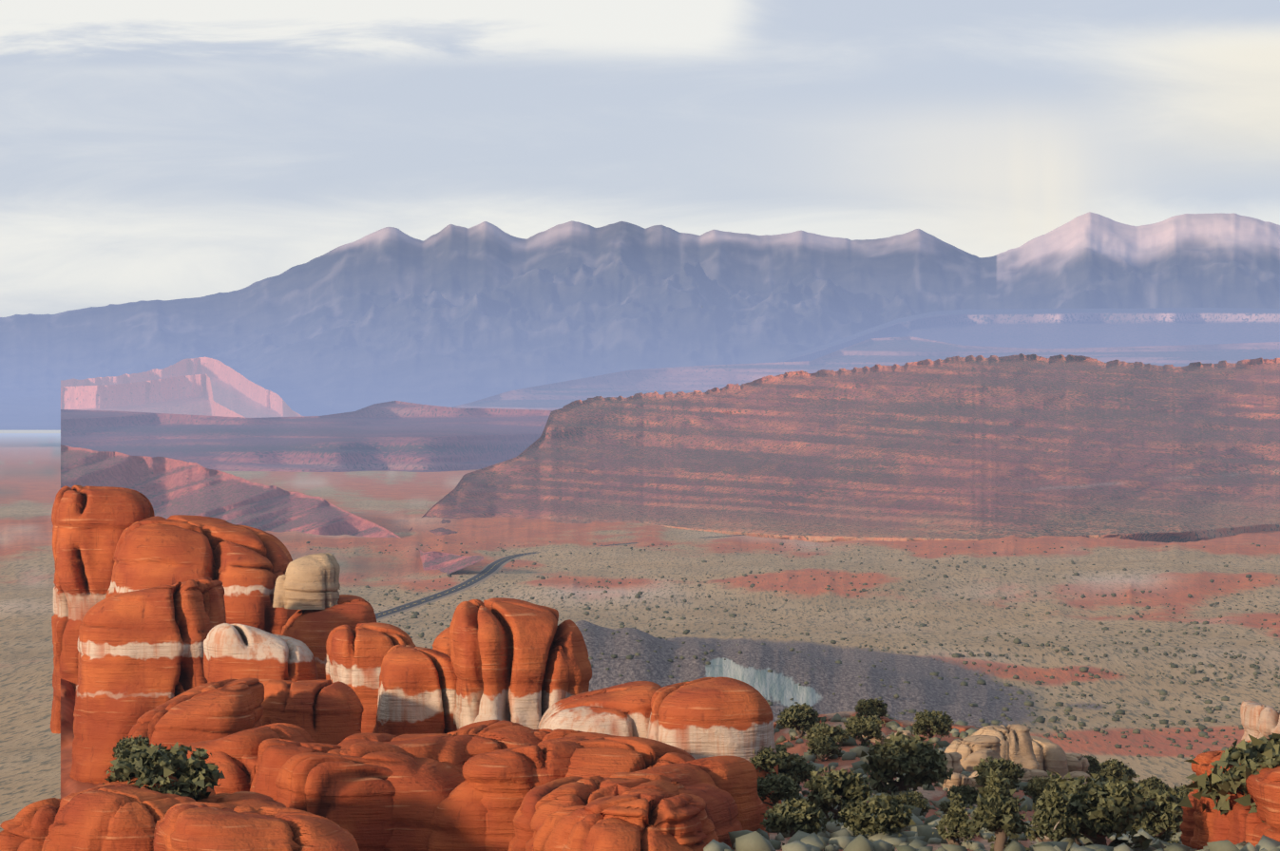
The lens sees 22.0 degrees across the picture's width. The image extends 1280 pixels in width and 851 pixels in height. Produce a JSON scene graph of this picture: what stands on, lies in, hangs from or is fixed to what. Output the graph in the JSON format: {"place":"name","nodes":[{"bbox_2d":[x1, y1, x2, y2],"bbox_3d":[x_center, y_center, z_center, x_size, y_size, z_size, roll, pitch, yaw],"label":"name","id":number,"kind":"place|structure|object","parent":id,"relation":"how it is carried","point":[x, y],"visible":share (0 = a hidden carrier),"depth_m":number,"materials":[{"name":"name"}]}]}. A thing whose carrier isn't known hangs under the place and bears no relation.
{"place":"outdoors","nodes":[
{"label":"outdoors","id":0,"kind":"place"},
{"bbox_2d":[60,373,245,418],"bbox_3d":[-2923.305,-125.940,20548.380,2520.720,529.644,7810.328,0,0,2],"label":"mesa","id":1,"kind":"structure","parent":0,"point":[189,394],"depth_m":23203.19,"materials":[{"name":"stone"}]},
{"bbox_2d":[60,357,301,418],"bbox_3d":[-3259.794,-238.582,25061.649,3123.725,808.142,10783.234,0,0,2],"label":"mesa","id":2,"kind":"structure","parent":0,"point":[234,391],"depth_m":27917.22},
{"bbox_2d":[60,444,483,574],"bbox_3d":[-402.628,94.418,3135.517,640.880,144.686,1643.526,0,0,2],"label":"ridge","id":3,"kind":"structure","parent":0,"point":[167,487],"depth_m":3542.87,"materials":[{"name":"stone"}]},
{"bbox_2d":[60,401,553,472],"bbox_3d":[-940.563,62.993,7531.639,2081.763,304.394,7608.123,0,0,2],"label":"purple terrain","id":4,"kind":"structure","parent":0,"point":[398,436],"depth_m":9233.27,"materials":[{"name":"stone"}]},
{"bbox_2d":[374,534,745,621],"bbox_3d":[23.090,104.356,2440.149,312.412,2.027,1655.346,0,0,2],"label":"park road","id":5,"kind":"structure","parent":0,"point":[489,570],"depth_m":2118.10,"materials":[{"name":"asphalt"}]},
{"bbox_2d":[0,433,1279,832],"bbox_3d":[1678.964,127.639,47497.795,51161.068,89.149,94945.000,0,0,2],"label":"ground","id":6,"kind":"structure","parent":0,"point":[399,504],"depth_m":1883.11,"materials":[{"name":"beige sand"}]},
{"bbox_2d":[60,678,104,799],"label":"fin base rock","id":7,"kind":"object","parent":6,"relation":"on","point":[69,786],"depth_m":271.64,"materials":[{"name":"stone"}]},
{"bbox_2d":[50,485,154,733],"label":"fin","id":8,"kind":"object","parent":7,"relation":"on","point":[90,525],"visible":0.58,"depth_m":296.12,"materials":[{"name":"orange stone"}]},
{"bbox_2d":[69,577,226,783],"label":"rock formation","id":9,"kind":"object","parent":7,"relation":"on","point":[141,653],"visible":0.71,"depth_m":241.70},
{"bbox_2d":[105,515,298,635],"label":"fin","id":10,"kind":"object","parent":7,"relation":"on","point":[245,565],"visible":0.27,"depth_m":281.51,"materials":[{"name":"orange stone"}]},
{"bbox_2d":[203,623,318,683],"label":"boulder","id":11,"kind":"object","parent":7,"relation":"on","point":[235,651],"visible":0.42,"depth_m":223.29,"materials":[{"name":"white stone"}]},
{"bbox_2d":[280,594,376,680],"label":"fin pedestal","id":12,"kind":"object","parent":7,"relation":"on","point":[312,630],"visible":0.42,"depth_m":260.37,"materials":[{"name":"stone"}]},
{"bbox_2d":[284,553,340,610],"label":"cap boulder","id":13,"kind":"object","parent":12,"relation":"on","point":[312,582],"visible":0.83,"depth_m":261.84,"materials":[{"name":"stone"}]},
{"bbox_2d":[272,574,286,608],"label":"cap boulder","id":14,"kind":"object","parent":13,"relation":"attached to","point":[279,600],"visible":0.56,"depth_m":262.48,"materials":[{"name":"stone"}]},
{"bbox_2d":[325,622,416,733],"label":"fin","id":15,"kind":"object","parent":7,"relation":"on","point":[355,658],"visible":0.27,"depth_m":216.45,"materials":[{"name":"stone"}]},
{"bbox_2d":[432,627,450,657],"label":"fin","id":16,"kind":"object","parent":7,"relation":"on","point":[441,642],"visible":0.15,"depth_m":250.00,"materials":[{"name":"stone"}]},
{"bbox_2d":[0,768,215,850],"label":"boulder","id":17,"kind":"object","parent":6,"relation":"on","point":[27,828],"visible":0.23,"depth_m":150.11,"materials":[{"name":"stone"}]},
{"bbox_2d":[41,783,195,850],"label":"boulder","id":18,"kind":"object","parent":6,"relation":"on","point":[123,817],"visible":0.83,"depth_m":144.02,"materials":[{"name":"orange stone"}]},
{"bbox_2d":[102,741,225,801],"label":"juniper","id":19,"kind":"object","parent":6,"relation":"on","point":[197,774],"visible":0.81,"depth_m":149.80,"materials":[{"name":"green plant"}]},
{"bbox_2d":[128,678,264,749],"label":"rock","id":20,"kind":"object","parent":6,"relation":"on","point":[211,711],"visible":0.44,"depth_m":188.54,"materials":[{"name":"orange stone"}]},
{"bbox_2d":[205,751,258,794],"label":"boulder","id":21,"kind":"object","parent":6,"relation":"on","point":[238,778],"visible":0.02,"depth_m":168.50,"materials":[{"name":"stone"}]},
{"bbox_2d":[195,791,286,810],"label":"boulder","id":22,"kind":"object","parent":6,"relation":"on","point":[256,801],"visible":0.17,"depth_m":151.26,"materials":[{"name":"stone"}]},
{"bbox_2d":[168,723,314,768],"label":"boulder","id":23,"kind":"object","parent":6,"relation":"on","point":[236,747],"visible":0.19,"depth_m":170.62,"materials":[{"name":"stone"}]},
{"bbox_2d":[112,735,151,764],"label":"juniper","id":24,"kind":"object","parent":23,"relation":"on","point":[124,744],"visible":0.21,"depth_m":170.36,"materials":[{"name":"green plant"}]},
{"bbox_2d":[152,802,359,850],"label":"boulder","id":25,"kind":"object","parent":6,"relation":"on","point":[197,827],"visible":1,"depth_m":135.88,"materials":[{"name":"orange stone"}]},
{"bbox_2d":[249,738,345,801],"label":"boulder","id":26,"kind":"object","parent":6,"relation":"on","point":[275,754],"visible":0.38,"depth_m":166.51,"materials":[{"name":"stone"}]},
{"bbox_2d":[259,680,363,745],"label":"rock","id":27,"kind":"object","parent":6,"relation":"on","point":[325,712],"visible":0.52,"depth_m":199.16,"materials":[{"name":"stone"}]},
{"bbox_2d":[275,752,395,850],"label":"boulder","id":28,"kind":"object","parent":6,"relation":"on","point":[353,796],"visible":0.67,"depth_m":161.94,"materials":[{"name":"orange stone"}]},
{"bbox_2d":[339,741,465,850],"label":"boulder","id":29,"kind":"object","parent":6,"relation":"on","point":[424,788],"visible":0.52,"depth_m":162.81,"materials":[{"name":"orange stone"}]},
{"bbox_2d":[337,732,474,768],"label":"boulder","id":30,"kind":"object","parent":6,"relation":"on","point":[445,748],"visible":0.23,"depth_m":169.20,"materials":[{"name":"stone"}]},
{"bbox_2d":[372,645,456,736],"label":"boulder","id":31,"kind":"object","parent":6,"relation":"on","point":[417,691],"visible":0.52,"depth_m":206.25,"materials":[{"name":"orange stone"}]},
{"bbox_2d":[458,720,513,730],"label":"rock","id":32,"kind":"object","parent":6,"relation":"on","point":[488,722],"visible":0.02,"depth_m":182.55,"materials":[{"name":"stone"}]},
{"bbox_2d":[427,765,556,850],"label":"boulder","id":33,"kind":"object","parent":6,"relation":"on","point":[458,821],"visible":0.17,"depth_m":160.37,"materials":[{"name":"stone"}]},
{"bbox_2d":[446,722,540,759],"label":"boulder","id":34,"kind":"object","parent":6,"relation":"on","point":[496,736],"visible":0.25,"depth_m":171.33,"materials":[{"name":"stone"}]},
{"bbox_2d":[449,597,592,731],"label":"rock formation","id":35,"kind":"object","parent":6,"relation":"on","point":[523,663],"visible":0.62,"depth_m":202.67,"materials":[{"name":"orange stone"}]},
{"bbox_2d":[462,736,589,850],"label":"boulder","id":36,"kind":"object","parent":6,"relation":"on","point":[501,781],"visible":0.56,"depth_m":160.11,"materials":[{"name":"orange stone"}]},
{"bbox_2d":[534,728,623,742],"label":"boulder","id":37,"kind":"object","parent":6,"relation":"on","point":[543,735],"visible":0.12,"depth_m":171.23,"materials":[{"name":"stone"}]},
{"bbox_2d":[538,681,661,738],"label":"boulder","id":38,"kind":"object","parent":6,"relation":"on","point":[623,710],"depth_m":188.25,"materials":[{"name":"stone"}]},
{"bbox_2d":[525,772,686,850],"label":"boulder","id":39,"kind":"object","parent":6,"relation":"on","point":[584,792],"visible":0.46,"depth_m":148.41,"materials":[{"name":"stone"}]},
{"bbox_2d":[533,805,693,850],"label":"boulder","id":40,"kind":"object","parent":6,"relation":"on","point":[594,832],"visible":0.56,"depth_m":138.70,"materials":[{"name":"stone"}]},
{"bbox_2d":[557,736,695,778],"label":"boulder","id":41,"kind":"object","parent":6,"relation":"on","point":[605,757],"visible":0.27,"depth_m":161.38,"materials":[{"name":"stone"}]},
{"bbox_2d":[511,776,742,850],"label":"boulder","id":42,"kind":"object","parent":6,"relation":"on","point":[720,809],"visible":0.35,"depth_m":152.78,"materials":[{"name":"stone"}]},
{"bbox_2d":[507,755,769,850],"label":"boulder","id":43,"kind":"object","parent":6,"relation":"on","point":[735,777],"visible":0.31,"depth_m":157.11,"materials":[{"name":"stone"}]},
{"bbox_2d":[561,791,718,850],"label":"boulder","id":44,"kind":"object","parent":6,"relation":"on","point":[682,819],"visible":0.58,"depth_m":139.82,"materials":[{"name":"stone"}]},
{"bbox_2d":[646,677,781,813],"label":"boulder","id":45,"kind":"object","parent":6,"relation":"on","point":[703,717],"visible":0.52,"depth_m":178.95,"materials":[{"name":"orange stone"}]},
{"bbox_2d":[305,539,1279,759],"bbox_3d":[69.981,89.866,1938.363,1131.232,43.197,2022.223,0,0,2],"label":"valley shrubs","id":46,"kind":"object","parent":6,"relation":"on","point":[1162,692],"visible":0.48,"depth_m":1365.64,"materials":[{"name":"green plant"}]},
{"bbox_2d":[1180,791,1195,847],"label":"rock","id":47,"kind":"object","parent":6,"relation":"on","point":[1187,826],"visible":0.08,"depth_m":156.66,"materials":[{"name":"stone"}]},
{"bbox_2d":[1225,803,1262,847],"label":"rock","id":48,"kind":"object","parent":6,"relation":"on","point":[1243,822],"visible":0.29,"depth_m":147.53,"materials":[{"name":"stone"}]},
{"bbox_2d":[1240,700,1279,745],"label":"boulder","id":49,"kind":"object","parent":6,"relation":"on","point":[1258,720],"visible":0.35,"depth_m":219.74,"materials":[{"name":"stone"}]},
{"bbox_2d":[0,211,1279,430],"bbox_3d":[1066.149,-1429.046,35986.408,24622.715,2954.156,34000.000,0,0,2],"label":"la sal mountains","id":50,"kind":"structure","parent":0,"point":[450,316],"depth_m":37016.63,"materials":[{"name":"blue stone"}]},
{"bbox_2d":[0,0,1279,433],"label":"sky","id":51,"kind":"structure","parent":0,"point":[150,149],"materials":[{"name":"white"}]},
{"bbox_2d":[409,353,1279,542],"bbox_3d":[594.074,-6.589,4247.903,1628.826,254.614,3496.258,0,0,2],"label":"ridge","id":52,"kind":"structure","parent":0,"point":[972,448],"depth_m":4289.59,"materials":[{"name":"red stone"}]},
{"bbox_2d":[452,336,1279,410],"bbox_3d":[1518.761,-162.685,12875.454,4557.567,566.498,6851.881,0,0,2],"label":"plateau","id":53,"kind":"structure","parent":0,"point":[870,353],"depth_m":14598.30,"materials":[{"name":"purple stone"}]},
{"bbox_2d":[730,711,1179,850],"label":"slope","id":54,"kind":"structure","parent":0,"point":[938,793],"depth_m":255.85,"materials":[{"name":"soil"}]},
{"bbox_2d":[749,745,783,777],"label":"juniper","id":55,"kind":"object","parent":54,"relation":"on","point":[767,758],"visible":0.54,"depth_m":179.13,"materials":[{"name":"green plant"}]},
{"bbox_2d":[757,772,801,806],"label":"juniper","id":56,"kind":"object","parent":54,"relation":"on","point":[781,787],"visible":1,"depth_m":169.20,"materials":[{"name":"green plant"}]},
{"bbox_2d":[774,743,786,754],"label":"bush","id":57,"kind":"object","parent":54,"relation":"on","point":[780,748],"visible":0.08,"depth_m":237.53,"materials":[{"name":"plant"}]},
{"bbox_2d":[776,750,817,796],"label":"juniper","id":58,"kind":"object","parent":54,"relation":"on","point":[798,771],"visible":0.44,"depth_m":209.95,"materials":[{"name":"green plant"}]},
{"bbox_2d":[785,794,807,803],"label":"bush","id":59,"kind":"object","parent":54,"relation":"on","point":[799,797],"visible":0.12,"depth_m":188.66,"materials":[{"name":"plant"}]},
{"bbox_2d":[759,798,835,847],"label":"juniper","id":60,"kind":"object","parent":54,"relation":"on","point":[793,816],"visible":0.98,"depth_m":147.59,"materials":[{"name":"green plant"}]},
{"bbox_2d":[787,752,807,769],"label":"bush","id":61,"kind":"object","parent":54,"relation":"on","point":[793,755],"visible":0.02,"depth_m":234.84,"materials":[{"name":"plant"}]},
{"bbox_2d":[775,703,825,742],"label":"juniper","id":62,"kind":"object","parent":54,"relation":"on","point":[799,717],"visible":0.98,"depth_m":282.05,"materials":[{"name":"green plant"}]},
{"bbox_2d":[804,734,843,762],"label":"juniper","id":63,"kind":"object","parent":54,"relation":"on","point":[826,745],"visible":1,"depth_m":256.72,"materials":[{"name":"green plant"}]},
{"bbox_2d":[802,722,853,744],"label":"juniper","id":64,"kind":"object","parent":54,"relation":"on","point":[823,729],"visible":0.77,"depth_m":267.42,"materials":[{"name":"green plant"}]},
{"bbox_2d":[802,766,875,821],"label":"juniper","id":65,"kind":"object","parent":54,"relation":"on","point":[832,788],"visible":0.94,"depth_m":169.11,"materials":[{"name":"green plant"}]},
{"bbox_2d":[843,714,885,746],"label":"juniper","id":66,"kind":"object","parent":54,"relation":"on","point":[857,727],"visible":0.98,"depth_m":271.99,"materials":[{"name":"green plant"}]},
{"bbox_2d":[854,698,888,718],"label":"juniper","id":67,"kind":"object","parent":54,"relation":"on","point":[870,707],"visible":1,"depth_m":310.49,"materials":[{"name":"green plant"}]},
{"bbox_2d":[829,790,916,839],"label":"juniper","id":68,"kind":"object","parent":54,"relation":"on","point":[893,814],"visible":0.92,"depth_m":148.08,"materials":[{"name":"green plant"}]},
{"bbox_2d":[861,732,885,743],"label":"pale outcrop","id":69,"kind":"object","parent":54,"relation":"on","point":[874,739],"visible":0.02,"depth_m":280.80,"materials":[{"name":"stone"}]},
{"bbox_2d":[879,730,911,745],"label":"pale outcrop","id":70,"kind":"object","parent":54,"relation":"on","point":[905,733],"visible":0.19,"depth_m":272.63,"materials":[{"name":"stone"}]},
{"bbox_2d":[859,731,954,795],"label":"juniper","id":71,"kind":"object","parent":54,"relation":"on","point":[918,761],"visible":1,"depth_m":202.33,"materials":[{"name":"green plant"}]},
{"bbox_2d":[893,791,931,816],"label":"juniper","id":72,"kind":"object","parent":54,"relation":"on","point":[918,800],"visible":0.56,"depth_m":180.02,"materials":[{"name":"green plant"}]},
{"bbox_2d":[911,709,954,739],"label":"juniper","id":73,"kind":"object","parent":54,"relation":"on","point":[931,724],"visible":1,"depth_m":285.10,"materials":[{"name":"green plant"}]},
{"bbox_2d":[938,801,951,814],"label":"bush","id":74,"kind":"object","parent":54,"relation":"on","point":[945,807],"visible":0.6,"depth_m":189.69,"materials":[{"name":"green plant"}]},
{"bbox_2d":[943,752,962,774],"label":"pale outcrop","id":75,"kind":"object","parent":54,"relation":"on","point":[954,759],"visible":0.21,"depth_m":237.72,"materials":[{"name":"stone"}]},
{"bbox_2d":[932,791,974,845],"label":"pinyon","id":76,"kind":"object","parent":54,"relation":"on","point":[953,824],"visible":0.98,"depth_m":146.63,"materials":[{"name":"green plant"}]},
{"bbox_2d":[942,771,972,791],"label":"pale outcrop","id":77,"kind":"object","parent":54,"relation":"on","point":[958,779],"visible":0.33,"depth_m":222.24,"materials":[{"name":"stone"}]},
{"bbox_2d":[946,783,979,807],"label":"juniper","id":78,"kind":"object","parent":54,"relation":"on","point":[968,794],"visible":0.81,"depth_m":196.95,"materials":[{"name":"green plant"}]},
{"bbox_2d":[944,735,1001,764],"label":"pale outcrop","id":79,"kind":"object","parent":54,"relation":"on","point":[965,747],"visible":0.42,"depth_m":253.22,"materials":[{"name":"stone"}]},
{"bbox_2d":[969,771,985,791],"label":"pale outcrop","id":80,"kind":"object","parent":54,"relation":"on","point":[972,779],"visible":0.02,"depth_m":225.09,"materials":[{"name":"stone"}]},
{"bbox_2d":[960,748,994,773],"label":"pale outcrop","id":81,"kind":"object","parent":54,"relation":"on","point":[969,762],"visible":0.33,"depth_m":250.76,"materials":[{"name":"stone"}]},
{"bbox_2d":[703,712,1279,850],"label":"sage brush","id":82,"kind":"object","parent":54,"relation":"on","point":[918,836],"visible":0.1,"depth_m":147.99,"materials":[{"name":"green plant"}]},
{"bbox_2d":[961,766,1035,850],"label":"juniper tree","id":83,"kind":"object","parent":54,"relation":"on","point":[997,810],"visible":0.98,"depth_m":140.50,"materials":[{"name":"green plant"}]},
{"bbox_2d":[972,756,1025,790],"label":"juniper","id":84,"kind":"object","parent":54,"relation":"on","point":[1010,771],"visible":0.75,"depth_m":218.80,"materials":[{"name":"green plant"}]},
{"bbox_2d":[970,725,1040,770],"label":"pale outcrop","id":85,"kind":"object","parent":54,"relation":"on","point":[1016,747],"visible":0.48,"depth_m":266.92,"materials":[{"name":"stone"}]},
{"bbox_2d":[1017,767,1050,782],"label":"pale outcrop","id":86,"kind":"object","parent":54,"relation":"on","point":[1029,774],"visible":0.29,"depth_m":242.99,"materials":[{"name":"stone"}]},
{"bbox_2d":[1022,775,1059,804],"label":"juniper","id":87,"kind":"object","parent":54,"relation":"on","point":[1034,790],"visible":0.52,"depth_m":217.90,"materials":[{"name":"green plant"}]},
{"bbox_2d":[1030,735,1068,778],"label":"pale outcrop","id":88,"kind":"object","parent":54,"relation":"on","point":[1050,755],"visible":0.25,"depth_m":275.95,"materials":[{"name":"stone"}]},
{"bbox_2d":[1026,770,1081,844],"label":"pinyon","id":89,"kind":"object","parent":54,"relation":"on","point":[1050,821],"visible":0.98,"depth_m":146.50,"materials":[{"name":"green plant"}]},
{"bbox_2d":[1063,771,1090,784],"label":"pale outcrop","id":90,"kind":"object","parent":54,"relation":"on","point":[1075,774],"visible":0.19,"depth_m":263.12,"materials":[{"name":"stone"}]},
{"bbox_2d":[1065,753,1089,772],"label":"pale outcrop","id":91,"kind":"object","parent":54,"relation":"on","point":[1077,762],"visible":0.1,"depth_m":279.86,"materials":[{"name":"stone"}]},
{"bbox_2d":[1081,754,1103,779],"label":"juniper","id":92,"kind":"object","parent":54,"relation":"on","point":[1094,767],"visible":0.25,"depth_m":301.36,"materials":[{"name":"green plant"}]},
{"bbox_2d":[1035,772,1161,850],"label":"juniper","id":93,"kind":"object","parent":54,"relation":"on","point":[1103,810],"visible":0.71,"depth_m":148.21,"materials":[{"name":"green plant"}]},
{"bbox_2d":[1087,758,1140,782],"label":"juniper","id":94,"kind":"object","parent":54,"relation":"on","point":[1117,769],"visible":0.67,"depth_m":311.19,"materials":[{"name":"green plant"}]},
{"bbox_2d":[1134,776,1169,790],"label":"juniper","id":95,"kind":"object","parent":54,"relation":"on","point":[1153,782],"visible":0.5,"depth_m":299.63,"materials":[{"name":"green plant"}]},
{"bbox_2d":[1130,785,1183,842],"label":"juniper","id":96,"kind":"object","parent":54,"relation":"on","point":[1169,818],"visible":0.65,"depth_m":175.66,"materials":[{"name":"green plant"}]},
{"bbox_2d":[1158,829,1175,840],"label":"bush","id":97,"kind":"object","parent":54,"relation":"on","point":[1170,833],"visible":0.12,"depth_m":181.49,"materials":[{"name":"green plant"}]},
{"bbox_2d":[1167,840,1180,844],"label":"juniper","id":98,"kind":"object","parent":54,"relation":"on","point":[1172,842],"visible":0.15,"depth_m":163.50,"materials":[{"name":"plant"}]},
{"bbox_2d":[1168,783,1187,808],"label":"shrub","id":99,"kind":"object","parent":54,"relation":"on","point":[1177,789],"visible":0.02,"depth_m":228.23,"materials":[{"name":"green plant"}]},
{"bbox_2d":[1178,780,1193,797],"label":"shrub","id":100,"kind":"object","parent":54,"relation":"on","point":[1185,792],"visible":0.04,"depth_m":199.24,"materials":[{"name":"green plant"}]},
{"bbox_2d":[1188,750,1247,850],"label":"rock formation","id":101,"kind":"object","parent":54,"relation":"on","point":[1212,825],"visible":0.29,"depth_m":150.96,"materials":[{"name":"stone"}]},
{"bbox_2d":[1177,732,1279,822],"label":"juniper","id":102,"kind":"object","parent":54,"relation":"on","point":[1263,752],"visible":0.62,"depth_m":148.44,"materials":[{"name":"green plant"}]},
{"bbox_2d":[1245,765,1279,842],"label":"rock formation","id":103,"kind":"object","parent":54,"relation":"on","point":[1263,788],"visible":0.62,"depth_m":143.90,"materials":[{"name":"stone"}]},
{"bbox_2d":[776,307,1279,362],"bbox_3d":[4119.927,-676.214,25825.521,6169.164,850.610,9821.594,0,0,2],"label":"mesa","id":104,"kind":"structure","parent":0,"point":[1062,328],"depth_m":28256.56,"materials":[{"name":"stone"}]}
]}

